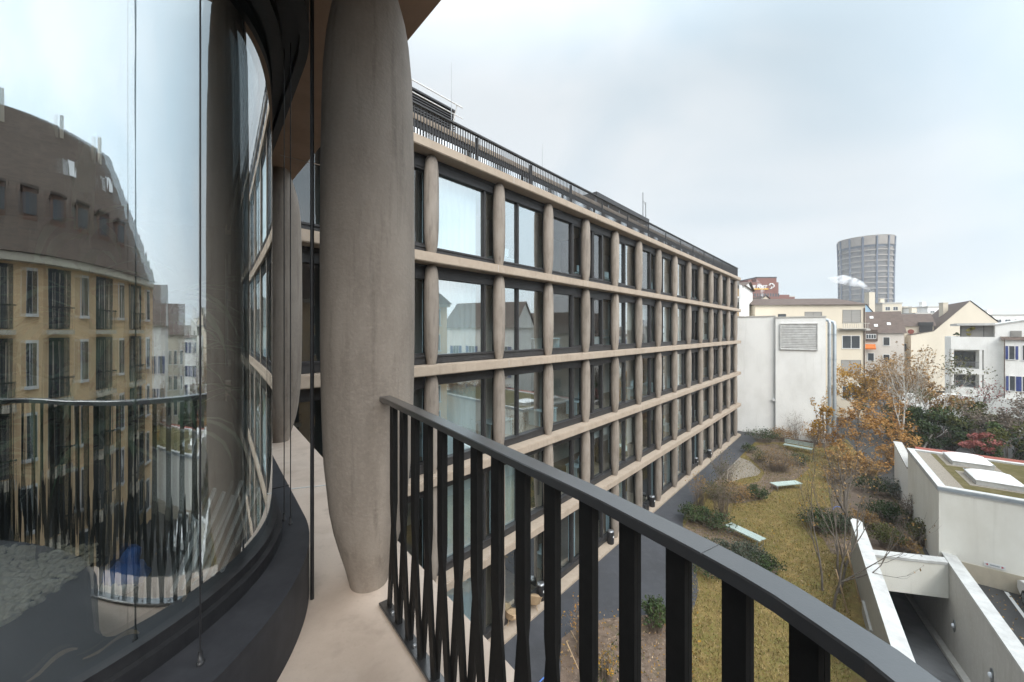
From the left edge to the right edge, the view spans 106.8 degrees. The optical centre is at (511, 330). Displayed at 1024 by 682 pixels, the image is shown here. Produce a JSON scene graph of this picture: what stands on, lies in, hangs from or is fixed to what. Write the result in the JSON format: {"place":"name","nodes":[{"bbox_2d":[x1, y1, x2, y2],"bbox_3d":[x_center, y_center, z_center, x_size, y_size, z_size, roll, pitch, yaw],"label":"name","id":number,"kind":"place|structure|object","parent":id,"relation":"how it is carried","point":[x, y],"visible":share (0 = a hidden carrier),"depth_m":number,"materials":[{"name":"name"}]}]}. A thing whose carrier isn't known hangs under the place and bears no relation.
{"place":"outdoors","nodes":[
{"label":"outdoors","id":0,"kind":"place"},
{"bbox_2d":[504,432,761,681],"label":"path","id":1,"kind":"structure","parent":0,"point":[653,567],"depth_m":18.19,"materials":[{"name":"grey asphalt"}]},
{"bbox_2d":[560,615,665,681],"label":"planting bed","id":2,"kind":"object","parent":1,"relation":"on","point":[647,639],"visible":0.25,"depth_m":14.21,"materials":[{"name":"brown plant"}]},
{"bbox_2d":[598,640,618,681],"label":"shrub","id":3,"kind":"object","parent":2,"relation":"on","point":[607,663],"visible":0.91,"depth_m":13.00,"materials":[{"name":"yellow plant"}]},
{"bbox_2d":[641,594,665,633],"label":"shrub","id":4,"kind":"object","parent":2,"relation":"on","point":[655,610],"visible":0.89,"depth_m":15.12,"materials":[{"name":"green plant"}]},
{"bbox_2d":[408,0,1023,313],"label":"sky","id":5,"kind":"structure","parent":0,"point":[763,136],"materials":[{"name":"white"}]},
{"bbox_2d":[509,391,1023,645],"bbox_3d":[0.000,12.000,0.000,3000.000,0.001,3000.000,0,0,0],"label":"ground","id":6,"kind":"structure","parent":0,"point":[1010,613],"depth_m":32.67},
{"bbox_2d":[0,0,514,681],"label":"office wing","id":7,"kind":"structure","parent":6,"relation":"on","point":[210,122],"depth_m":2.16,"materials":[{"name":"beige concrete"}]},
{"bbox_2d":[0,542,98,626],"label":"pebbles","id":8,"kind":"object","parent":7,"relation":"on","point":[20,588],"visible":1,"depth_m":1.81,"materials":[{"name":"grey gravel"}]},
{"bbox_2d":[99,583,138,597],"bbox_3d":[-1.761,1.143,1.702,0.138,0.081,0.108,0,0,0],"label":"plastic bag","id":9,"kind":"object","parent":7,"relation":"on","point":[114,590],"visible":0.69,"depth_m":1.67,"materials":[{"name":"white plastic"}]},
{"bbox_2d":[102,544,151,586],"bbox_3d":[-1.764,1.093,1.740,0.172,0.204,0.143,0,0,0],"label":"plastic bag","id":10,"kind":"object","parent":7,"relation":"on","point":[130,566],"visible":0.84,"depth_m":1.72,"materials":[{"name":"blue plastic"}]},
{"bbox_2d":[170,480,243,593],"bbox_3d":[-1.425,0.968,1.844,0.032,0.424,0.354,0,0,36],"label":"board stack","id":11,"kind":"object","parent":7,"relation":"on","point":[225,517],"visible":0.81,"depth_m":1.83,"materials":[{"name":"white paint"}]},
{"bbox_2d":[379,395,940,681],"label":"railing","id":12,"kind":"object","parent":7,"relation":"on","point":[820,633],"visible":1,"depth_m":1.06,"materials":[{"name":"metal"}]},
{"bbox_2d":[225,100,740,644],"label":"office building","id":13,"kind":"structure","parent":6,"relation":"on","point":[575,334],"depth_m":18.95,"materials":[{"name":"concrete"}]},
{"bbox_2d":[225,234,319,379],"bbox_3d":[-6.041,-0.535,9.163,0.250,3.288,3.185,0,0,42],"label":"window","id":14,"kind":"structure","parent":13,"relation":"in","point":[305,369],"depth_m":9.81,"materials":[{"name":"black metal"}]},
{"bbox_2d":[414,263,426,364],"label":"window","id":15,"kind":"structure","parent":13,"relation":"in","point":[419,358],"depth_m":12.40,"materials":[{"name":"black metal"}]},
{"bbox_2d":[414,151,426,250],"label":"window","id":16,"kind":"structure","parent":13,"relation":"in","point":[419,159],"depth_m":12.40,"materials":[{"name":"black metal"}]},
{"bbox_2d":[412,87,454,131],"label":"roof unit","id":17,"kind":"structure","parent":13,"relation":"on","point":[430,105],"depth_m":14.50,"materials":[{"name":"black metal"}]},
{"bbox_2d":[422,466,490,575],"bbox_3d":[-1.856,6.655,13.968,0.560,3.308,3.185,0,0,42],"label":"window","id":18,"kind":"structure","parent":13,"relation":"in","point":[486,539],"depth_m":14.38,"materials":[{"name":"grey glass"}]},
{"bbox_2d":[422,369,494,469],"bbox_3d":[-1.856,3.060,13.968,0.560,3.258,3.185,0,0,42],"label":"window","id":19,"kind":"structure","parent":13,"relation":"in","point":[457,391],"depth_m":14.11,"materials":[{"name":"clear glass"}]},
{"bbox_2d":[422,161,494,263],"bbox_3d":[-1.856,-4.130,13.968,0.560,3.258,3.185,0,0,42],"label":"window","id":20,"kind":"structure","parent":13,"relation":"in","point":[457,188],"depth_m":14.08,"materials":[{"name":"clear glass"}]},
{"bbox_2d":[422,266,495,363],"bbox_3d":[-1.856,-0.535,13.968,0.560,3.288,3.185,0,0,42],"label":"window","id":21,"kind":"structure","parent":13,"relation":"in","point":[457,288],"depth_m":14.08,"materials":[{"name":"clear glass"}]},
{"bbox_2d":[447,568,491,639],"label":"window","id":22,"kind":"structure","parent":13,"relation":"in","point":[467,593],"depth_m":14.54,"materials":[{"name":"grey glass"}]},
{"bbox_2d":[489,447,543,536],"bbox_3d":[0.294,6.655,16.318,0.560,3.308,3.185,0,0,42],"label":"window","id":23,"kind":"structure","parent":13,"relation":"in","point":[510,472],"depth_m":16.23,"materials":[{"name":"grey glass"}]},
{"bbox_2d":[503,364,544,445],"bbox_3d":[0.408,3.060,16.213,0.250,3.258,3.185,0,0,42],"label":"window","id":24,"kind":"structure","parent":13,"relation":"in","point":[518,437],"depth_m":16.02,"materials":[{"name":"black metal"}]},
{"bbox_2d":[503,277,544,357],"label":"window","id":25,"kind":"structure","parent":13,"relation":"in","point":[516,284],"depth_m":16.02,"materials":[{"name":"black metal"}]},
{"bbox_2d":[503,188,544,272],"bbox_3d":[0.408,-4.130,16.213,0.250,3.258,3.185,0,0,42],"label":"window","id":26,"kind":"structure","parent":13,"relation":"in","point":[517,199],"depth_m":16.00,"materials":[{"name":"black metal"}]},
{"bbox_2d":[552,433,581,503],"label":"window","id":27,"kind":"structure","parent":13,"relation":"in","point":[564,497],"depth_m":18.99,"materials":[{"name":"black metal"}]},
{"bbox_2d":[552,360,582,431],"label":"window","id":28,"kind":"structure","parent":13,"relation":"in","point":[573,419],"depth_m":18.97,"materials":[{"name":"black metal"}]},
{"bbox_2d":[552,284,582,354],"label":"window","id":29,"kind":"structure","parent":13,"relation":"in","point":[573,292],"depth_m":18.97,"materials":[{"name":"black metal"}]},
{"bbox_2d":[552,207,582,279],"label":"window","id":30,"kind":"structure","parent":13,"relation":"in","point":[573,221],"depth_m":18.97,"materials":[{"name":"black metal"}]},
{"bbox_2d":[561,509,578,577],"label":"window","id":31,"kind":"structure","parent":13,"relation":"in","point":[573,559],"depth_m":18.99,"materials":[{"name":"black metal"}]},
{"bbox_2d":[578,422,611,484],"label":"window","id":32,"kind":"structure","parent":13,"relation":"in","point":[599,431],"depth_m":21.17,"materials":[{"name":"black metal"}]},
{"bbox_2d":[588,357,611,418],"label":"window","id":33,"kind":"structure","parent":13,"relation":"in","point":[600,411],"depth_m":21.15,"materials":[{"name":"black metal"}]},
{"bbox_2d":[589,290,612,351],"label":"window","id":34,"kind":"structure","parent":13,"relation":"in","point":[594,295],"depth_m":21.13,"materials":[{"name":"black metal"}]},
{"bbox_2d":[589,222,612,284],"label":"window","id":35,"kind":"structure","parent":13,"relation":"in","point":[602,232],"depth_m":21.15,"materials":[{"name":"black metal"}]},
{"bbox_2d":[606,473,634,530],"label":"window","id":36,"kind":"structure","parent":13,"relation":"in","point":[627,486],"depth_m":23.71,"materials":[{"name":"grey glass"}]},
{"bbox_2d":[608,413,635,470],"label":"window","id":37,"kind":"structure","parent":13,"relation":"in","point":[627,456],"depth_m":23.61,"materials":[{"name":"grey glass"}]},
{"bbox_2d":[608,294,635,349],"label":"window","id":38,"kind":"structure","parent":13,"relation":"in","point":[626,303],"depth_m":23.53,"materials":[{"name":"clear glass"}]},
{"bbox_2d":[618,354,635,409],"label":"window","id":39,"kind":"structure","parent":13,"relation":"in","point":[627,362],"depth_m":23.61,"materials":[{"name":"clear glass"}]},
{"bbox_2d":[618,234,635,289],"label":"window","id":40,"kind":"structure","parent":13,"relation":"in","point":[627,245],"depth_m":23.61,"materials":[{"name":"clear glass"}]},
{"bbox_2d":[641,352,655,401],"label":"window","id":41,"kind":"structure","parent":13,"relation":"in","point":[649,395],"depth_m":26.06,"materials":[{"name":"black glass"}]},
{"bbox_2d":[641,298,655,347],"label":"window","id":42,"kind":"structure","parent":13,"relation":"in","point":[647,303],"depth_m":26.06,"materials":[{"name":"black glass"}]},
{"bbox_2d":[641,243,655,292],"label":"window","id":43,"kind":"structure","parent":13,"relation":"in","point":[650,251],"depth_m":26.06,"materials":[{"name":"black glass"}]},
{"bbox_2d":[642,406,655,456],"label":"window","id":44,"kind":"structure","parent":13,"relation":"in","point":[650,447],"depth_m":26.06,"materials":[{"name":"black glass"}]},
{"bbox_2d":[651,451,671,494],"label":"window","id":45,"kind":"structure","parent":13,"relation":"in","point":[666,458],"depth_m":28.34,"materials":[{"name":"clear glass"}]},
{"bbox_2d":[661,400,671,445],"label":"window","id":46,"kind":"structure","parent":13,"relation":"in","point":[666,407],"depth_m":28.41,"materials":[{"name":"clear glass"}]},
{"bbox_2d":[661,350,672,395],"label":"window","id":47,"kind":"structure","parent":13,"relation":"in","point":[666,355],"depth_m":28.41,"materials":[{"name":"clear glass"}]},
{"bbox_2d":[661,301,672,345],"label":"window","id":48,"kind":"structure","parent":13,"relation":"in","point":[666,340],"depth_m":28.41,"materials":[{"name":"clear glass"}]},
{"bbox_2d":[661,251,672,295],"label":"window","id":49,"kind":"structure","parent":13,"relation":"in","point":[666,258],"depth_m":28.41,"materials":[{"name":"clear glass"}]},
{"bbox_2d":[677,303,686,344],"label":"window","id":50,"kind":"structure","parent":13,"relation":"in","point":[681,340],"depth_m":30.83,"materials":[{"name":"clear glass"}]},
{"bbox_2d":[737,281,754,315],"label":"balcony house","id":51,"kind":"structure","parent":6,"relation":"on","point":[746,290],"depth_m":51.62,"materials":[{"name":"white paint"}]},
{"bbox_2d":[739,277,778,298],"bbox_3d":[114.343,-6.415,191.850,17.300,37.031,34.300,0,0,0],"label":"billboard","id":52,"kind":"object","parent":6,"relation":"on","point":[767,286],"depth_m":175.00,"materials":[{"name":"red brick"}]},
{"bbox_2d":[737,316,836,441],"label":"white building","id":53,"kind":"structure","parent":6,"relation":"on","point":[781,367],"depth_m":42.65,"materials":[{"name":"white paint"}]},
{"bbox_2d":[750,298,870,417],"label":"cream house","id":54,"kind":"structure","parent":6,"relation":"on","point":[847,317],"depth_m":52.85,"materials":[{"name":"paint"}]},
{"bbox_2d":[826,362,882,428],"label":"tree","id":55,"kind":"object","parent":6,"relation":"on","point":[855,391],"visible":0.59,"depth_m":45.51,"materials":[{"name":"orange plant"}]},
{"bbox_2d":[837,350,928,441],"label":"tree","id":56,"kind":"object","parent":6,"relation":"on","point":[876,370],"visible":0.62,"depth_m":40.08,"materials":[{"name":"orange plant"}]},
{"bbox_2d":[851,518,915,662],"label":"ramp wall","id":57,"kind":"structure","parent":6,"relation":"on","point":[886,625],"depth_m":14.63,"materials":[{"name":"grey concrete"}]},
{"bbox_2d":[865,311,906,395],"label":"dormer house","id":58,"kind":"structure","parent":6,"relation":"on","point":[885,333],"depth_m":70.83,"materials":[{"name":"paint"}]},
{"bbox_2d":[873,550,948,597],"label":"ramp lintel","id":59,"kind":"structure","parent":6,"relation":"on","point":[931,578],"depth_m":18.23,"materials":[{"name":"grey concrete"}]},
{"bbox_2d":[876,340,947,441],"bbox_3d":[37.890,6.285,36.634,3.098,11.461,5.357,0,0,0],"label":"tree","id":60,"kind":"object","parent":6,"relation":"on","point":[919,380],"visible":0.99,"depth_m":36.74,"materials":[{"name":"orange plant"}]},
{"bbox_2d":[902,515,926,545],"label":"shrub","id":61,"kind":"object","parent":6,"relation":"on","point":[917,538],"visible":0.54,"depth_m":21.34,"materials":[{"name":"green plant"}]},
{"bbox_2d":[902,314,935,391],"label":"side house","id":62,"kind":"structure","parent":6,"relation":"on","point":[917,323],"depth_m":75.04,"materials":[{"name":"beige paint"}]},
{"bbox_2d":[880,345,960,447],"bbox_3d":[40.561,6.685,38.055,2.730,10.675,5.873,0,0,-19],"label":"tree","id":63,"kind":"object","parent":6,"relation":"on","point":[914,427],"visible":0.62,"depth_m":37.93,"materials":[{"name":"orange plant"}]},
{"bbox_2d":[900,405,961,448],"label":"tree","id":64,"kind":"object","parent":6,"relation":"on","point":[917,415],"visible":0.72,"depth_m":35.90,"materials":[{"name":"green plant"}]},
{"bbox_2d":[897,376,979,425],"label":"tree","id":65,"kind":"object","parent":6,"relation":"on","point":[933,404],"visible":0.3,"depth_m":40.85,"materials":[{"name":"brown plant"}]},
{"bbox_2d":[914,404,980,451],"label":"tree","id":66,"kind":"object","parent":6,"relation":"on","point":[960,436],"visible":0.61,"depth_m":35.73,"materials":[{"name":"green plant"}]},
{"bbox_2d":[907,353,997,447],"bbox_3d":[41.864,7.044,36.607,6.159,10.018,5.775,0,0,43],"label":"tree","id":67,"kind":"object","parent":6,"relation":"on","point":[968,373],"visible":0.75,"depth_m":35.98,"materials":[{"name":"brown plant"}]},
{"bbox_2d":[907,300,998,390],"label":"gable house","id":68,"kind":"structure","parent":6,"relation":"on","point":[945,315],"depth_m":72.00,"materials":[{"name":"beige paint"}]},
{"bbox_2d":[893,441,1023,506],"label":"boundary wall","id":69,"kind":"structure","parent":6,"relation":"on","point":[900,463],"depth_m":26.43,"materials":[{"name":"grey concrete"}]},
{"bbox_2d":[907,448,1023,594],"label":"garage building","id":70,"kind":"structure","parent":6,"relation":"on","point":[975,528],"depth_m":18.32,"materials":[{"name":"concrete"}]},
{"bbox_2d":[936,451,1002,472],"bbox_3d":[26.854,7.560,22.415,2.100,0.460,2.600,0,0,38],"label":"skylight","id":71,"kind":"object","parent":70,"relation":"on","point":[964,460],"visible":0.99,"depth_m":21.94,"materials":[{"name":"white paint"}]},
{"bbox_2d":[955,468,1023,493],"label":"skylight","id":72,"kind":"object","parent":70,"relation":"on","point":[990,479],"visible":1,"depth_m":19.12,"materials":[{"name":"white paint"}]},
{"bbox_2d":[911,551,1023,681],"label":"ramp wall","id":73,"kind":"structure","parent":6,"relation":"on","point":[981,640],"depth_m":15.69,"materials":[{"name":"grey concrete"}]},
{"bbox_2d":[941,378,1010,412],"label":"tree","id":74,"kind":"object","parent":6,"relation":"on","point":[987,391],"visible":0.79,"depth_m":43.03,"materials":[{"name":"grey plant"}]},
{"bbox_2d":[958,432,1004,454],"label":"tree","id":75,"kind":"object","parent":6,"relation":"on","point":[970,444],"visible":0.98,"depth_m":31.23,"materials":[{"name":"red plant"}]},
{"bbox_2d":[945,319,1023,397],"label":"terraced house","id":76,"kind":"structure","parent":6,"relation":"on","point":[981,346],"depth_m":52.38,"materials":[{"name":"white paint"}]},
{"bbox_2d":[956,392,1023,459],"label":"tree","id":77,"kind":"object","parent":6,"relation":"on","point":[1009,423],"visible":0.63,"depth_m":33.33,"materials":[{"name":"green plant"}]},
{"bbox_2d":[973,421,1023,460],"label":"tree","id":78,"kind":"object","parent":6,"relation":"on","point":[995,427],"visible":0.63,"depth_m":30.95,"materials":[{"name":"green plant"}]},
{"bbox_2d":[1000,337,1023,398],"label":"shutter house","id":79,"kind":"structure","parent":6,"relation":"on","point":[1014,364],"depth_m":49.77,"materials":[{"name":"white paint"}]},
{"bbox_2d":[683,439,924,681],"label":"lawn","id":80,"kind":"structure","parent":0,"point":[856,616],"depth_m":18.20,"materials":[{"name":"green plant"}]},
{"bbox_2d":[701,468,747,519],"bbox_3d":[13.439,10.154,24.435,2.463,3.698,2.584,0,0,0],"label":"shrub","id":81,"kind":"object","parent":80,"relation":"on","point":[724,500],"visible":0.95,"depth_m":24.18,"materials":[{"name":"brown plant"}]},
{"bbox_2d":[706,446,749,486],"bbox_3d":[16.129,10.350,28.962,2.435,3.307,2.547,0,0,-10],"label":"shrub","id":82,"kind":"object","parent":80,"relation":"on","point":[722,466],"visible":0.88,"depth_m":28.82,"materials":[{"name":"grey plant"}]},
{"bbox_2d":[684,517,777,573],"bbox_3d":[12.173,11.988,21.766,4.003,0.001,6.120,0,0,15],"label":"planting bed","id":83,"kind":"object","parent":80,"relation":"on","point":[692,527],"visible":0.09,"depth_m":22.49,"materials":[{"name":"brown soil"}]},
{"bbox_2d":[677,501,713,524],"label":"shrub","id":84,"kind":"object","parent":83,"relation":"on","point":[691,508],"visible":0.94,"depth_m":23.68,"materials":[{"name":"green plant"}]},
{"bbox_2d":[692,507,737,532],"bbox_3d":[12.264,11.450,23.042,2.445,1.115,2.182,0,0,32],"label":"shrub","id":85,"kind":"object","parent":83,"relation":"on","point":[719,525],"visible":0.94,"depth_m":22.87,"materials":[{"name":"green plant"}]},
{"bbox_2d":[725,536,770,564],"bbox_3d":[12.324,11.478,19.929,2.211,1.060,2.031,0,0,-25],"label":"shrub","id":86,"kind":"object","parent":83,"relation":"on","point":[744,550],"visible":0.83,"depth_m":19.80,"materials":[{"name":"green plant"}]},
{"bbox_2d":[747,551,786,574],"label":"shrub","id":87,"kind":"object","parent":83,"relation":"on","point":[767,564],"visible":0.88,"depth_m":18.89,"materials":[{"name":"green plant"}]},
{"bbox_2d":[716,457,760,482],"bbox_3d":[19.582,11.982,32.241,2.235,0.001,8.208,0,0,43],"label":"stone pad","id":88,"kind":"object","parent":80,"relation":"on","point":[752,470],"visible":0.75,"depth_m":32.62,"materials":[{"name":"beige gravel"}]},
{"bbox_2d":[707,444,808,502],"bbox_3d":[22.120,11.988,32.637,4.939,0.001,19.305,0,0,42],"label":"planting bed","id":89,"kind":"object","parent":80,"relation":"on","point":[767,481],"visible":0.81,"depth_m":32.18,"materials":[{"name":"brown soil"}]},
{"bbox_2d":[759,443,800,472],"bbox_3d":[22.741,10.882,32.522,3.420,2.251,3.263,0,0,0],"label":"shrub","id":90,"kind":"object","parent":89,"relation":"on","point":[778,467],"visible":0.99,"depth_m":32.33,"materials":[{"name":"orange plant"}]},
{"bbox_2d":[598,436,924,681],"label":"ground cover","id":91,"kind":"object","parent":80,"relation":"on","point":[745,543],"visible":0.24,"depth_m":22.40,"materials":[{"name":"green plant"}]},
{"bbox_2d":[560,449,1023,681],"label":"fallen leaves","id":92,"kind":"object","parent":80,"relation":"on","point":[773,569],"visible":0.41,"depth_m":16.52,"materials":[{"name":"orange plant"}]},
{"bbox_2d":[789,445,823,590],"bbox_3d":[13.994,8.682,18.010,1.197,6.651,2.161,0,0,43],"label":"tree","id":93,"kind":"object","parent":80,"relation":"on","point":[821,572],"visible":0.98,"depth_m":17.99,"materials":[{"name":"brown plant"}]},
{"bbox_2d":[810,396,834,466],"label":"tree","id":94,"kind":"object","parent":80,"relation":"on","point":[824,409],"visible":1,"depth_m":33.76,"materials":[{"name":"brown plant"}]},
{"bbox_2d":[795,443,885,593],"bbox_3d":[15.040,8.670,17.704,3.187,6.686,1.993,0,0,0],"label":"tree","id":95,"kind":"object","parent":80,"relation":"on","point":[837,550],"visible":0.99,"depth_m":17.35,"materials":[{"name":"brown plant"}]},
{"bbox_2d":[800,386,922,476],"bbox_3d":[30.778,8.707,33.558,7.986,7.634,7.708,0,0,0],"label":"tree","id":96,"kind":"object","parent":80,"relation":"on","point":[872,422],"visible":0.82,"depth_m":32.58,"materials":[{"name":"brown plant"}]},
{"bbox_2d":[824,469,920,555],"bbox_3d":[24.102,11.987,26.749,4.591,0.001,18.244,0,0,36],"label":"planting bed","id":97,"kind":"object","parent":80,"relation":"on","point":[854,493],"visible":0.3,"depth_m":25.51,"materials":[{"name":"green plant"}]},
{"bbox_2d":[812,506,853,542],"bbox_3d":[20.533,11.986,23.770,6.378,0.001,2.236,0,0,-43],"label":"planting bed","id":98,"kind":"object","parent":97,"relation":"on","point":[849,535],"visible":0.25,"depth_m":22.38,"materials":[{"name":"brown soil"}]},
{"bbox_2d":[794,503,849,536],"bbox_3d":[18.686,11.232,22.842,2.690,1.551,2.678,0,0,0],"label":"shrub","id":99,"kind":"object","parent":98,"relation":"on","point":[821,520],"visible":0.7,"depth_m":22.55,"materials":[{"name":"green plant"}]},
{"bbox_2d":[807,444,880,531],"bbox_3d":[19.899,9.309,23.005,3.891,5.409,3.016,0,0,-30],"label":"tree","id":100,"kind":"object","parent":98,"relation":"on","point":[845,492],"visible":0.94,"depth_m":22.76,"materials":[{"name":"brown plant"}]},
{"bbox_2d":[853,496,908,521],"bbox_3d":[23.639,11.339,24.169,2.758,1.337,2.269,0,0,0],"label":"shrub","id":101,"kind":"object","parent":97,"relation":"on","point":[888,510],"visible":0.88,"depth_m":23.95,"materials":[{"name":"green plant"}]},
{"bbox_2d":[866,522,908,549],"bbox_3d":[20.796,11.267,21.020,1.845,1.474,1.675,0,0,0],"label":"shrub","id":102,"kind":"object","parent":97,"relation":"on","point":[883,537],"visible":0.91,"depth_m":20.89,"materials":[{"name":"green plant"}]},
{"bbox_2d":[831,459,937,609],"bbox_3d":[14.813,8.659,15.406,2.325,6.698,3.422,0,0,-27],"label":"tree","id":103,"kind":"object","parent":80,"relation":"on","point":[839,584],"visible":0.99,"depth_m":15.86,"materials":[{"name":"brown plant"}]},
{"bbox_2d":[836,234,896,302],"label":"round tower","id":104,"kind":"structure","parent":0,"point":[866,263],"depth_m":364.94,"materials":[{"name":"grey glass"}]},
{"bbox_2d":[889,591,960,681],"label":"ramp road","id":105,"kind":"structure","parent":0,"point":[928,655],"depth_m":18.55,"materials":[{"name":"concrete"}]},
{"bbox_2d":[904,593,970,681],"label":"ramp kerb","id":106,"kind":"structure","parent":105,"relation":"on","point":[953,662],"depth_m":18.45,"materials":[{"name":"grey concrete"}]},
{"bbox_2d":[950,395,1023,430],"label":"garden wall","id":107,"kind":"structure","parent":0,"point":[999,404],"depth_m":46.52,"materials":[{"name":"white concrete"}]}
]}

